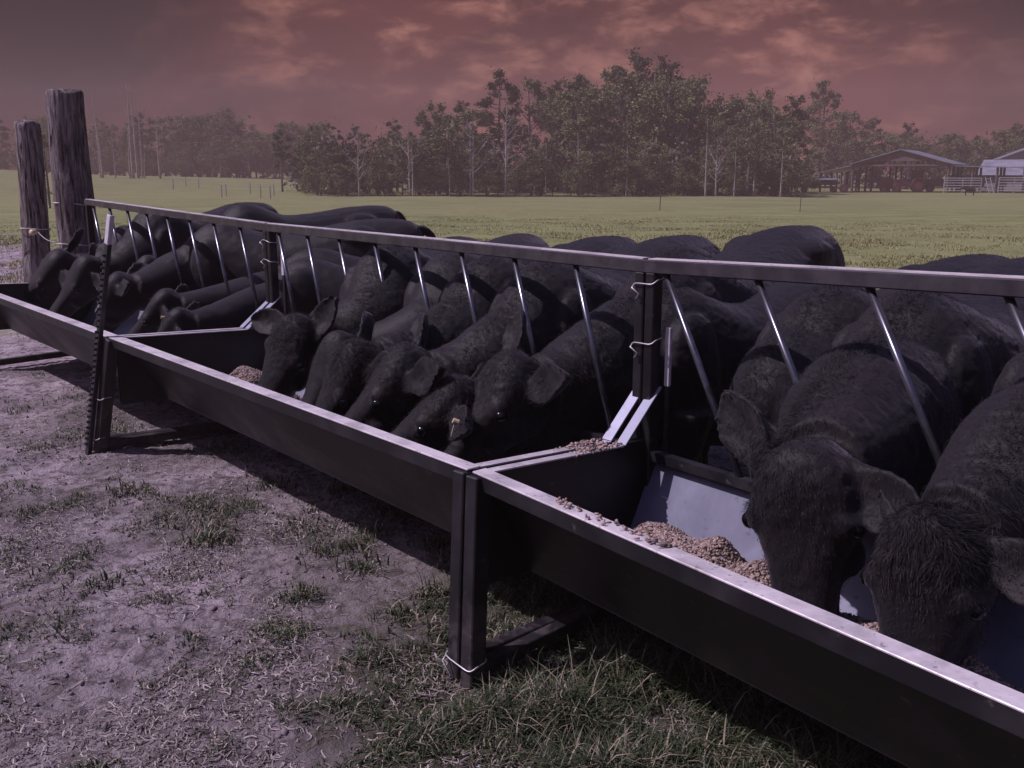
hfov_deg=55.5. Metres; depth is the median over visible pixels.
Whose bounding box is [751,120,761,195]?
slim tree
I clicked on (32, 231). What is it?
insulator
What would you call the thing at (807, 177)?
bush
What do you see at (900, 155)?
open barn
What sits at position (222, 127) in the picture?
broadleaf tree
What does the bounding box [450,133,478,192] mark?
spring tree
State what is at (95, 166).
bush
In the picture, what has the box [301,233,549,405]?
cow
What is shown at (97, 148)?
dead tree
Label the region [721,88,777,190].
broadleaf tree
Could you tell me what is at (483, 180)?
bush
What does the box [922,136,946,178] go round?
spring tree
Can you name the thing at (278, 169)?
bush
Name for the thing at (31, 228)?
wire tie
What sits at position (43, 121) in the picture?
broadleaf tree
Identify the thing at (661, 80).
spring tree
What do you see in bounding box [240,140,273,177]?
bush
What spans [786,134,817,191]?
spring tree
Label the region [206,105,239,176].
spring tree
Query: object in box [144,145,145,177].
dead tree
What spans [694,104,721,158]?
pine tree
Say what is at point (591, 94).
broadleaf tree
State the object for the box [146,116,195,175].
broadleaf tree
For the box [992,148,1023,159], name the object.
gabled shed
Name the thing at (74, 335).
feed trough
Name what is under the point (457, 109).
pine tree
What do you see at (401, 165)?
broadleaf tree
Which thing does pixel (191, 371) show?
feed trough
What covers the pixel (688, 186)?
bush
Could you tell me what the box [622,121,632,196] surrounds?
slim tree
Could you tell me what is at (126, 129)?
spring tree
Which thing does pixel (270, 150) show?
broadleaf tree
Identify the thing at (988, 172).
long shed
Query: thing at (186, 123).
broadleaf tree
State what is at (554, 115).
spring tree
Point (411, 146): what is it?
slim tree
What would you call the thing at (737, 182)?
bush
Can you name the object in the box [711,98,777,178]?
broadleaf tree
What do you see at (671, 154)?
broadleaf tree
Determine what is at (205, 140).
broadleaf tree
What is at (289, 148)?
broadleaf tree
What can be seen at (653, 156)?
spring tree
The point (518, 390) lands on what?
cow
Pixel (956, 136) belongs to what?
broadleaf tree
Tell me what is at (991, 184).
ladder
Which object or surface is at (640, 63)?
pine tree
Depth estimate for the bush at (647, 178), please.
99.41 m
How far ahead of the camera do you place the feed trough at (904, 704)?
2.70 m
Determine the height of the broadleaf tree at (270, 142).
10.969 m
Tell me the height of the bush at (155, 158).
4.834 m
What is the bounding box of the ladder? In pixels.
[985,177,993,192]
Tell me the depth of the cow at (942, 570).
2.32 m
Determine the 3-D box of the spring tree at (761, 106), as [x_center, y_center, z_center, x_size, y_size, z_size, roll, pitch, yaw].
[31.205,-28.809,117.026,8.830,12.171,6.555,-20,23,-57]
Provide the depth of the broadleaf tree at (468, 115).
109.89 m
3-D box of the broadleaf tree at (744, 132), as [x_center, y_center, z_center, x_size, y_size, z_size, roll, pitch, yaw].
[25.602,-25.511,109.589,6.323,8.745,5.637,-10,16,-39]
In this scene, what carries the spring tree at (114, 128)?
on the ground at (822, 208)
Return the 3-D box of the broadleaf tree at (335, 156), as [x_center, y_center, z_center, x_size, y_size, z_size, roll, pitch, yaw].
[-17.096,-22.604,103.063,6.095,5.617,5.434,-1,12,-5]
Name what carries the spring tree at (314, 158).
on the ground at (822, 208)
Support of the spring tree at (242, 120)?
on the ground at (822, 208)
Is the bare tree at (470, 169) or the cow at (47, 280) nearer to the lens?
the cow at (47, 280)
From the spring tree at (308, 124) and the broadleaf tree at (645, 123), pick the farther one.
the spring tree at (308, 124)
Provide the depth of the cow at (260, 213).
8.21 m
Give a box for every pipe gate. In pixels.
[943,178,982,192]
[997,177,1023,192]
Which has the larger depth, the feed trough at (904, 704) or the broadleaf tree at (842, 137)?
the broadleaf tree at (842, 137)
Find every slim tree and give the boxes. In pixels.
[407,128,416,195]
[444,137,452,195]
[468,132,478,196]
[542,136,550,195]
[573,122,583,196]
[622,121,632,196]
[702,118,711,196]
[733,137,740,196]
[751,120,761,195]
[779,132,787,196]
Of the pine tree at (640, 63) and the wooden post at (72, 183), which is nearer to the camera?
the wooden post at (72, 183)
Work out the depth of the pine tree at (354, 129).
119.72 m
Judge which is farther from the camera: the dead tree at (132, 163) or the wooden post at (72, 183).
the dead tree at (132, 163)
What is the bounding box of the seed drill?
[801,178,848,192]
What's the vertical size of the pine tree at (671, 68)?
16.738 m
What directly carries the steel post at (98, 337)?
on the ground at (822, 208)
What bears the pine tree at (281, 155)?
on the ground at (822, 208)
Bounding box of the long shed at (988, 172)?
[978,159,1023,190]
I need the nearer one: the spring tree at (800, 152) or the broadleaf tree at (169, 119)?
the spring tree at (800, 152)
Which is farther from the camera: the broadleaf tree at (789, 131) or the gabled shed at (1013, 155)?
the gabled shed at (1013, 155)
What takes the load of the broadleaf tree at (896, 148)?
on the ground at (822, 208)
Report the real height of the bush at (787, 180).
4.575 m
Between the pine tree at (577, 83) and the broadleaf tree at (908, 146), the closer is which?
the pine tree at (577, 83)
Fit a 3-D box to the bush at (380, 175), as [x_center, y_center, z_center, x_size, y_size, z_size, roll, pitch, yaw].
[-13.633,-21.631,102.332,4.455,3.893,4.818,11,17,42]
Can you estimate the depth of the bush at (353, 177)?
102.49 m
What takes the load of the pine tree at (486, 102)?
on the ground at (822, 208)
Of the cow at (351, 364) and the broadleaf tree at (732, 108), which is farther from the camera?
the broadleaf tree at (732, 108)
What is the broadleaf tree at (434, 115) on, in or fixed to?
on the ground at (822, 208)
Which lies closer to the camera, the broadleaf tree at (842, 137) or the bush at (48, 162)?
the broadleaf tree at (842, 137)
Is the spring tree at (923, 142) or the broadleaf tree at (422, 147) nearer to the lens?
the broadleaf tree at (422, 147)
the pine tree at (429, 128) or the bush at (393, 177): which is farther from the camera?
the pine tree at (429, 128)
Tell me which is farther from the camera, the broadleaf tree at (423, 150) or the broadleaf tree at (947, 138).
the broadleaf tree at (947, 138)
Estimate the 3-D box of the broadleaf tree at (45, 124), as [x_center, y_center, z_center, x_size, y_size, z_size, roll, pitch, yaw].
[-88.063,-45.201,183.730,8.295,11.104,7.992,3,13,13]
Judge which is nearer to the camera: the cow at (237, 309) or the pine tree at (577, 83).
the cow at (237, 309)
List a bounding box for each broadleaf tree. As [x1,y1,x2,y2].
[22,115,50,169]
[37,115,49,171]
[116,129,150,175]
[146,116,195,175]
[163,114,198,155]
[173,115,224,176]
[189,122,231,176]
[191,112,238,146]
[191,119,236,175]
[219,130,271,177]
[255,132,297,178]
[265,122,302,178]
[269,121,308,178]
[272,126,308,162]
[282,141,303,179]
[287,148,302,170]
[292,141,325,191]
[295,120,330,161]
[297,130,331,194]
[310,127,335,142]
[323,144,374,195]
[377,131,403,160]
[388,136,453,195]
[392,153,436,195]
[405,100,446,166]
[411,139,433,193]
[414,112,452,165]
[425,124,492,195]
[436,107,491,192]
[500,76,549,155]
[508,144,565,195]
[533,98,580,191]
[555,84,624,194]
[582,63,629,186]
[590,142,645,195]
[592,83,649,191]
[612,70,711,192]
[628,77,689,193]
[629,84,711,193]
[635,70,727,191]
[641,83,709,152]
[658,149,705,194]
[673,73,715,185]
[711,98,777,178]
[718,118,772,173]
[719,96,772,173]
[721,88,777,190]
[728,135,790,195]
[731,104,767,189]
[733,109,823,193]
[757,125,798,194]
[812,136,850,185]
[829,109,871,183]
[832,123,874,185]
[842,137,886,187]
[862,131,917,176]
[883,138,904,178]
[884,134,924,187]
[901,144,938,169]
[914,146,932,174]
[936,131,967,186]
[939,131,990,174]
[961,128,1017,167]
[984,139,1014,159]
[1003,136,1023,153]
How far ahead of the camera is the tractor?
118.05 m
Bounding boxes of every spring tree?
[10,114,26,142]
[41,131,52,207]
[86,115,117,161]
[101,123,139,175]
[121,122,148,151]
[196,120,227,170]
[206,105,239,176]
[217,106,255,176]
[243,125,266,177]
[297,122,318,141]
[297,147,337,194]
[351,136,403,195]
[433,146,474,195]
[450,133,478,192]
[540,77,607,170]
[550,143,594,191]
[554,96,603,194]
[601,82,648,178]
[626,140,669,195]
[631,73,707,194]
[692,139,738,195]
[705,99,731,161]
[708,150,734,195]
[710,114,745,195]
[744,93,793,192]
[761,142,801,195]
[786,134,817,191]
[794,88,836,173]
[809,106,839,185]
[920,134,938,178]
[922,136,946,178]
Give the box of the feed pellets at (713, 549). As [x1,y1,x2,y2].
[229,365,1023,693]
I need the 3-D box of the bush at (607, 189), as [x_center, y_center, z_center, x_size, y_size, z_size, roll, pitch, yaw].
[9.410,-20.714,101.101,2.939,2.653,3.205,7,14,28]
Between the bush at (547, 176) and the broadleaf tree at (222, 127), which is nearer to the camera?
the bush at (547, 176)
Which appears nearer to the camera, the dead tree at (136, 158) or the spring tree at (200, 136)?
the dead tree at (136, 158)
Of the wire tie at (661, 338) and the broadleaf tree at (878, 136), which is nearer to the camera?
the wire tie at (661, 338)
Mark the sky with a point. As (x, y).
(940, 66)
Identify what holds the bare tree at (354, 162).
on the ground at (822, 208)
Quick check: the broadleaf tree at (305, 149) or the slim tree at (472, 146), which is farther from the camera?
the broadleaf tree at (305, 149)
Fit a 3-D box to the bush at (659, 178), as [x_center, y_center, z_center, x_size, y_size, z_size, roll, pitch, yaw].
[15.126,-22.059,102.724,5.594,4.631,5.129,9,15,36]
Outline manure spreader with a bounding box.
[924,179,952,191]
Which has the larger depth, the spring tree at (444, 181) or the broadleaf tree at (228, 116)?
the broadleaf tree at (228, 116)
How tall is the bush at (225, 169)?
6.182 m
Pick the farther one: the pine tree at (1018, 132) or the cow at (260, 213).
the pine tree at (1018, 132)
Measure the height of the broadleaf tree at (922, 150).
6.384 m
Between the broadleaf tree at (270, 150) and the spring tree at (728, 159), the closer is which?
the spring tree at (728, 159)
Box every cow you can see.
[24,223,128,302]
[49,202,278,317]
[93,218,435,332]
[128,241,485,333]
[134,201,405,263]
[156,257,349,332]
[251,236,478,397]
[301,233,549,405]
[314,234,636,415]
[343,234,721,464]
[391,282,875,461]
[438,224,846,463]
[715,256,1023,616]
[729,253,1009,477]
[860,351,1023,664]
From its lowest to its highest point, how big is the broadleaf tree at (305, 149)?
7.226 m
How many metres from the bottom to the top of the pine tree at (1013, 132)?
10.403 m
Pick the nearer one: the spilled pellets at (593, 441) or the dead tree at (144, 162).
the spilled pellets at (593, 441)
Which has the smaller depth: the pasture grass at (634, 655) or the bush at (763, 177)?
the pasture grass at (634, 655)
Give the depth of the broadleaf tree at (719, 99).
115.00 m
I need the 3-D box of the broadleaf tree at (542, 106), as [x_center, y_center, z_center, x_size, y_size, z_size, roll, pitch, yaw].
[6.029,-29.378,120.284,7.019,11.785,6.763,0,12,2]
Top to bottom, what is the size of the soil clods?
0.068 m
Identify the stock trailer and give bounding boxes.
[946,175,993,191]
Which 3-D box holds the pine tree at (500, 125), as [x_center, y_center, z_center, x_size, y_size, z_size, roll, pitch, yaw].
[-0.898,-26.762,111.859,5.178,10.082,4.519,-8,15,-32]
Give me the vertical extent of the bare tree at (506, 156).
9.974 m
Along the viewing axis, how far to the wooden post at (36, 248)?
9.36 m
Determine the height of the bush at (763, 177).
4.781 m
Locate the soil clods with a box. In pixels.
[1,389,716,767]
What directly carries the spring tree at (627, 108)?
on the ground at (822, 208)
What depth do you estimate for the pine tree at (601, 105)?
107.46 m
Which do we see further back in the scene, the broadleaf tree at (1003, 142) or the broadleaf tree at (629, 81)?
the broadleaf tree at (1003, 142)
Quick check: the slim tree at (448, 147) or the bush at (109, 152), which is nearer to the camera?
the slim tree at (448, 147)
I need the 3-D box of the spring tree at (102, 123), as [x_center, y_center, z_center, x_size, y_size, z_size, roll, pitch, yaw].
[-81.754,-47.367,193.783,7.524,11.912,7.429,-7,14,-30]
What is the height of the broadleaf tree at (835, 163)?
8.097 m
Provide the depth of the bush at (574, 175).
100.38 m
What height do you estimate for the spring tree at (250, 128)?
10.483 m
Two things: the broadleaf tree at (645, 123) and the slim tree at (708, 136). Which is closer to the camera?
the slim tree at (708, 136)
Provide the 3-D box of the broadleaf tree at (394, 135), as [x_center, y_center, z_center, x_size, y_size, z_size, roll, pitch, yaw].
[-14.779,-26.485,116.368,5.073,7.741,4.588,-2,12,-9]
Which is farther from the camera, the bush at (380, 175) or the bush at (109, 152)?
the bush at (109, 152)
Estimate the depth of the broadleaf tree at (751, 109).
120.25 m
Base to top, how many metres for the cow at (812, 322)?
1.282 m
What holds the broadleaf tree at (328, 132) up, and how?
on the ground at (822, 208)
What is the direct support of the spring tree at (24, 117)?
on the ground at (822, 208)
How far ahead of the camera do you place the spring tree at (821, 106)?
151.36 m
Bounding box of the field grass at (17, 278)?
[0,213,1023,343]
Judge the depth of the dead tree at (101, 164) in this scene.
145.70 m
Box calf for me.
[960,187,975,195]
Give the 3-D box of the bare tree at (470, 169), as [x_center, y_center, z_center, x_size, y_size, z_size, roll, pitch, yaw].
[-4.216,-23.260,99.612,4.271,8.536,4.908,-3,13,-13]
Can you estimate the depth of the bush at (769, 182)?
104.10 m
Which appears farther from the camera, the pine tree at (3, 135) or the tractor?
the pine tree at (3, 135)
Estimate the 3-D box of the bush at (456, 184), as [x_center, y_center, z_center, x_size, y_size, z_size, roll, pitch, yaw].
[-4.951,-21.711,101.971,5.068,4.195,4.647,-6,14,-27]
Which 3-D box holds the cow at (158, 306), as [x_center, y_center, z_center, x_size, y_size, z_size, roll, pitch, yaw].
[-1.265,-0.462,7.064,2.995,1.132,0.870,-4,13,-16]
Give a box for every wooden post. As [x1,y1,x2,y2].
[14,120,50,282]
[45,88,98,253]
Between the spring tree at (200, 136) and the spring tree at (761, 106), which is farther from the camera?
the spring tree at (200, 136)
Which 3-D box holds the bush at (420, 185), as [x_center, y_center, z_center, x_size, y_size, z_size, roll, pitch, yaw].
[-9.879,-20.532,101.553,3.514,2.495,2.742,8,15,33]
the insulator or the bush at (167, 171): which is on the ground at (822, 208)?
the bush at (167, 171)
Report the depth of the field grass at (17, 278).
26.12 m
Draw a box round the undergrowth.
[0,123,1010,195]
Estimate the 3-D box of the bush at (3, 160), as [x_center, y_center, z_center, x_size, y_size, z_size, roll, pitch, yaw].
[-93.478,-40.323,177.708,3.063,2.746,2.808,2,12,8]
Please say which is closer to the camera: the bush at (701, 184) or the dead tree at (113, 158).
the bush at (701, 184)
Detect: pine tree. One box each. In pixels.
[0,119,11,169]
[88,125,106,153]
[95,125,117,175]
[126,110,160,173]
[225,121,247,177]
[270,128,295,191]
[339,143,360,186]
[349,125,370,159]
[380,118,406,191]
[422,123,444,192]
[453,100,487,189]
[473,66,533,192]
[485,107,524,191]
[539,77,576,189]
[545,97,575,191]
[554,73,598,162]
[577,100,620,193]
[595,47,658,191]
[629,52,683,164]
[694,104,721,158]
[710,94,756,154]
[772,94,810,193]
[800,79,851,185]
[862,116,887,184]
[898,121,923,187]
[953,141,970,169]
[1000,123,1023,154]
[1007,122,1023,144]
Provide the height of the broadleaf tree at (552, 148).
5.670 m
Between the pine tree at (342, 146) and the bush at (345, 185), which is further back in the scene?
the pine tree at (342, 146)
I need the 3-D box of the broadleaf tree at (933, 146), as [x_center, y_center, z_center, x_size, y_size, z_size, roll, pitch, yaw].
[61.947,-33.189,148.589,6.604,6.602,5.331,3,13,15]
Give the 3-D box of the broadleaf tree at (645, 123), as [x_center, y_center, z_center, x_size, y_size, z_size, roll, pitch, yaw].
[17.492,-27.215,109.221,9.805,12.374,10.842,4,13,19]
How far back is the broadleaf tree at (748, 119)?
121.55 m
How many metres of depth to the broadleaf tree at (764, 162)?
100.55 m
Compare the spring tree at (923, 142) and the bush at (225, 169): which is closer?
the spring tree at (923, 142)
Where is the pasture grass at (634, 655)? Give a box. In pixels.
[0,361,908,767]
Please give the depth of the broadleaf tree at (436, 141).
100.89 m
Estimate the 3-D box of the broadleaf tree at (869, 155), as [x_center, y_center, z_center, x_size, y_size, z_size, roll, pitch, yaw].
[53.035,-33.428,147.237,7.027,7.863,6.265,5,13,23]
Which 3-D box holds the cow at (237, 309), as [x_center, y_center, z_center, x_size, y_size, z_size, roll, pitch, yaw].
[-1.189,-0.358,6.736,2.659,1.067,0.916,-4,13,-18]
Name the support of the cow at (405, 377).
on the ground at (822, 208)
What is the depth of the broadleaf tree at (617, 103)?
117.03 m
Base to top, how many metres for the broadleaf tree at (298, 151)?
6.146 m
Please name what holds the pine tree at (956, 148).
on the ground at (822, 208)
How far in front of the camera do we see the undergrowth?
108.92 m
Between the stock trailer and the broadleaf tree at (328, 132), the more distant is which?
the broadleaf tree at (328, 132)
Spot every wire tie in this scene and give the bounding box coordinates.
[18,228,51,229]
[442,651,486,679]
[630,337,662,357]
[631,278,663,298]
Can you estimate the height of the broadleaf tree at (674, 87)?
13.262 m
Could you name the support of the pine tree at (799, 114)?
on the ground at (822, 208)
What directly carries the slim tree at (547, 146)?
on the ground at (822, 208)
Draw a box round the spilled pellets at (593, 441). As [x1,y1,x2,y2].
[552,438,672,547]
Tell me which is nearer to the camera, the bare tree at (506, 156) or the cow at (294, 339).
the cow at (294, 339)
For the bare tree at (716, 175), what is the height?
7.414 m
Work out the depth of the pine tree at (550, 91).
117.90 m
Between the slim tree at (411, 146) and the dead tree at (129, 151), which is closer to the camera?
the slim tree at (411, 146)
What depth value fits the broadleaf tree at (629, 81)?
112.98 m
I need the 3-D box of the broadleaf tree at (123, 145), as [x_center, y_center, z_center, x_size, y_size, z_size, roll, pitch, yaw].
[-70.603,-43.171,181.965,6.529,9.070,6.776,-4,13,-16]
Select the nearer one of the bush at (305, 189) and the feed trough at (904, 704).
the feed trough at (904, 704)
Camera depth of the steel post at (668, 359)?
3.52 m
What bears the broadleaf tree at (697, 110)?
on the ground at (822, 208)
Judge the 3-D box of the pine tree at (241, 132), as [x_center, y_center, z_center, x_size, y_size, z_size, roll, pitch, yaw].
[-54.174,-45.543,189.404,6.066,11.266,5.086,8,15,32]
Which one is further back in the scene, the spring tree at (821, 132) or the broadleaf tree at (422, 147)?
the spring tree at (821, 132)
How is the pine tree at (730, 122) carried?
on the ground at (822, 208)
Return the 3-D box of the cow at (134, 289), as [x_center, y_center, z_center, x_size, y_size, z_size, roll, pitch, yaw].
[-1.863,-0.624,7.470,2.606,1.278,0.896,-4,13,-18]
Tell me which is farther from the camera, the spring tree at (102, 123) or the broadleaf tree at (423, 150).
the spring tree at (102, 123)
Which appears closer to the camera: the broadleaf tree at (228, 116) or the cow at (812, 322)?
the cow at (812, 322)
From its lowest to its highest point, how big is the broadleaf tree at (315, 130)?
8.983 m
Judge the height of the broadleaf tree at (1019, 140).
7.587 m
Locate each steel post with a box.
[84,214,114,455]
[280,249,288,314]
[663,327,672,452]
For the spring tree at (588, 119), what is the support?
on the ground at (822, 208)
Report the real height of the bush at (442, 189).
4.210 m
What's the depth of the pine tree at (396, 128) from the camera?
123.37 m
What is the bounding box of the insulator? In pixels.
[29,229,36,234]
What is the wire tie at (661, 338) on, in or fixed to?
attached to the feed trough at (904, 704)
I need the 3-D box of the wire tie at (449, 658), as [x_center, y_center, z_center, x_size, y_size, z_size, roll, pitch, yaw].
[-0.149,0.922,3.157,0.155,0.114,0.096,10,16,39]
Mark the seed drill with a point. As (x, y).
(843, 188)
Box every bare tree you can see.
[340,127,372,196]
[388,119,420,195]
[453,119,489,196]
[484,103,526,196]
[700,127,738,195]
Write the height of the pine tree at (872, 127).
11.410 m
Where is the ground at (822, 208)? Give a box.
[0,170,1023,767]
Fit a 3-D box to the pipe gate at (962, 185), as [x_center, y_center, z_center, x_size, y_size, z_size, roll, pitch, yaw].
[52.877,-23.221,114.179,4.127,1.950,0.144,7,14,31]
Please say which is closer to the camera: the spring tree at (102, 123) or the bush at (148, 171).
the bush at (148, 171)
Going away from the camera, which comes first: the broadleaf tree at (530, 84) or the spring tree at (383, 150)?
the spring tree at (383, 150)
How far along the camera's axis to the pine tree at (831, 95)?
151.56 m
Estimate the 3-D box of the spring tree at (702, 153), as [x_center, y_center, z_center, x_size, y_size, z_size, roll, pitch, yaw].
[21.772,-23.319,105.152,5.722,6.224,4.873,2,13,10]
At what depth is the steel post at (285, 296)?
6.06 m
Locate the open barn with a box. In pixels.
[818,149,1023,192]
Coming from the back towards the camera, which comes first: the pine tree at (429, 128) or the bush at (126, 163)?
the bush at (126, 163)
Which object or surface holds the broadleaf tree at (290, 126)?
on the ground at (822, 208)
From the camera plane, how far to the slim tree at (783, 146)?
98.90 m
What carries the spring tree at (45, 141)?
on the ground at (822, 208)
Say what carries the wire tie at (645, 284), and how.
attached to the feed trough at (904, 704)
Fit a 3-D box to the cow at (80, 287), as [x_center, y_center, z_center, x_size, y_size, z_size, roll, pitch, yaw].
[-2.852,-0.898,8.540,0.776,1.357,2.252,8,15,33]
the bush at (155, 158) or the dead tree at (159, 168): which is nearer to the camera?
the dead tree at (159, 168)
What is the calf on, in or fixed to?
on the ground at (822, 208)
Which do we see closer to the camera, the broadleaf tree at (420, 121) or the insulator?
the insulator
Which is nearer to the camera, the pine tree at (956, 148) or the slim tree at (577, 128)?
the slim tree at (577, 128)
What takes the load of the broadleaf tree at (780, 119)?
on the ground at (822, 208)
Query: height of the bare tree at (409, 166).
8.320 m
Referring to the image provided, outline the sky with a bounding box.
[0,0,1023,172]
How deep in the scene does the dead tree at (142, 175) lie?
153.62 m
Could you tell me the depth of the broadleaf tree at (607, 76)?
121.55 m
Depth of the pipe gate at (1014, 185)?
111.74 m
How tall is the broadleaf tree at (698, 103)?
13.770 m
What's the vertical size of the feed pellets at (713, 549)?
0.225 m
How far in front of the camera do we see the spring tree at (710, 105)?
117.53 m
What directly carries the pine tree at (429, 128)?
on the ground at (822, 208)
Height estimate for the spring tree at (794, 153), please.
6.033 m
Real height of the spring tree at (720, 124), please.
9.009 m
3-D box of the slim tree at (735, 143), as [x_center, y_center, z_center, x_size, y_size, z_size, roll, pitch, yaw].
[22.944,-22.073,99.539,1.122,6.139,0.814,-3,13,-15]
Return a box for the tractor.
[891,170,925,192]
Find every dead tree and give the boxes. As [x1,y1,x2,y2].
[91,99,103,177]
[92,98,100,176]
[111,134,115,177]
[126,83,134,177]
[127,105,131,177]
[128,83,139,177]
[137,101,143,177]
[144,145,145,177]
[154,114,161,177]
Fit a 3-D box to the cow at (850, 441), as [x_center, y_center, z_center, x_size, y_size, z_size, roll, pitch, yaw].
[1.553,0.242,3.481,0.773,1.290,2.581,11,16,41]
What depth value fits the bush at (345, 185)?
101.17 m
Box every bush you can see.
[0,157,6,169]
[43,150,50,166]
[90,162,96,173]
[97,144,127,175]
[113,152,143,174]
[125,158,152,175]
[140,151,163,175]
[151,152,179,175]
[160,160,178,176]
[209,147,244,177]
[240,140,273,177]
[267,144,292,179]
[296,166,333,195]
[323,173,357,195]
[328,170,367,195]
[351,156,389,195]
[365,161,406,195]
[373,160,427,195]
[402,175,428,195]
[437,161,477,194]
[439,159,487,195]
[469,169,500,196]
[484,172,508,194]
[532,167,562,195]
[554,170,580,196]
[588,172,618,196]
[610,161,655,196]
[635,155,682,195]
[672,171,696,195]
[681,157,735,195]
[693,160,730,195]
[721,170,748,195]
[735,157,780,195]
[750,162,795,195]
[774,153,822,196]
[774,164,820,196]
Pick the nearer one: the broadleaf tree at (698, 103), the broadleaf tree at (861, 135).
the broadleaf tree at (698, 103)
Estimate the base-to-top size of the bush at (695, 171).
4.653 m
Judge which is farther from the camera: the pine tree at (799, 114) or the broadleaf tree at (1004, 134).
the broadleaf tree at (1004, 134)
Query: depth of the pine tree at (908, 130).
144.49 m
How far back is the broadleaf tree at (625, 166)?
99.84 m
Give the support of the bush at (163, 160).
on the ground at (822, 208)
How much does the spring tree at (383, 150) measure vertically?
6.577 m
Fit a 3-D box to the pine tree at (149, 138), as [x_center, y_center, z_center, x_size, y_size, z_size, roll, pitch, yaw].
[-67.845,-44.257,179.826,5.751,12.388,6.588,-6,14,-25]
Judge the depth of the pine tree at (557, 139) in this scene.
120.06 m
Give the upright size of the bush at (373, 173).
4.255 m
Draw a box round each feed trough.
[0,199,269,450]
[95,223,650,681]
[460,258,1023,767]
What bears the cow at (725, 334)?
on the ground at (822, 208)
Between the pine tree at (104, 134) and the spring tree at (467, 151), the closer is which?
the spring tree at (467, 151)
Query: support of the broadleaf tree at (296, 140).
on the ground at (822, 208)
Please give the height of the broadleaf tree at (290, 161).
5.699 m
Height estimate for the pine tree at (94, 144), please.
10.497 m
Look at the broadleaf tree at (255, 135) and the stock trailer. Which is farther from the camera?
the broadleaf tree at (255, 135)
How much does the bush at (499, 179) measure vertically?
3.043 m
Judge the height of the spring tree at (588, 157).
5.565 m

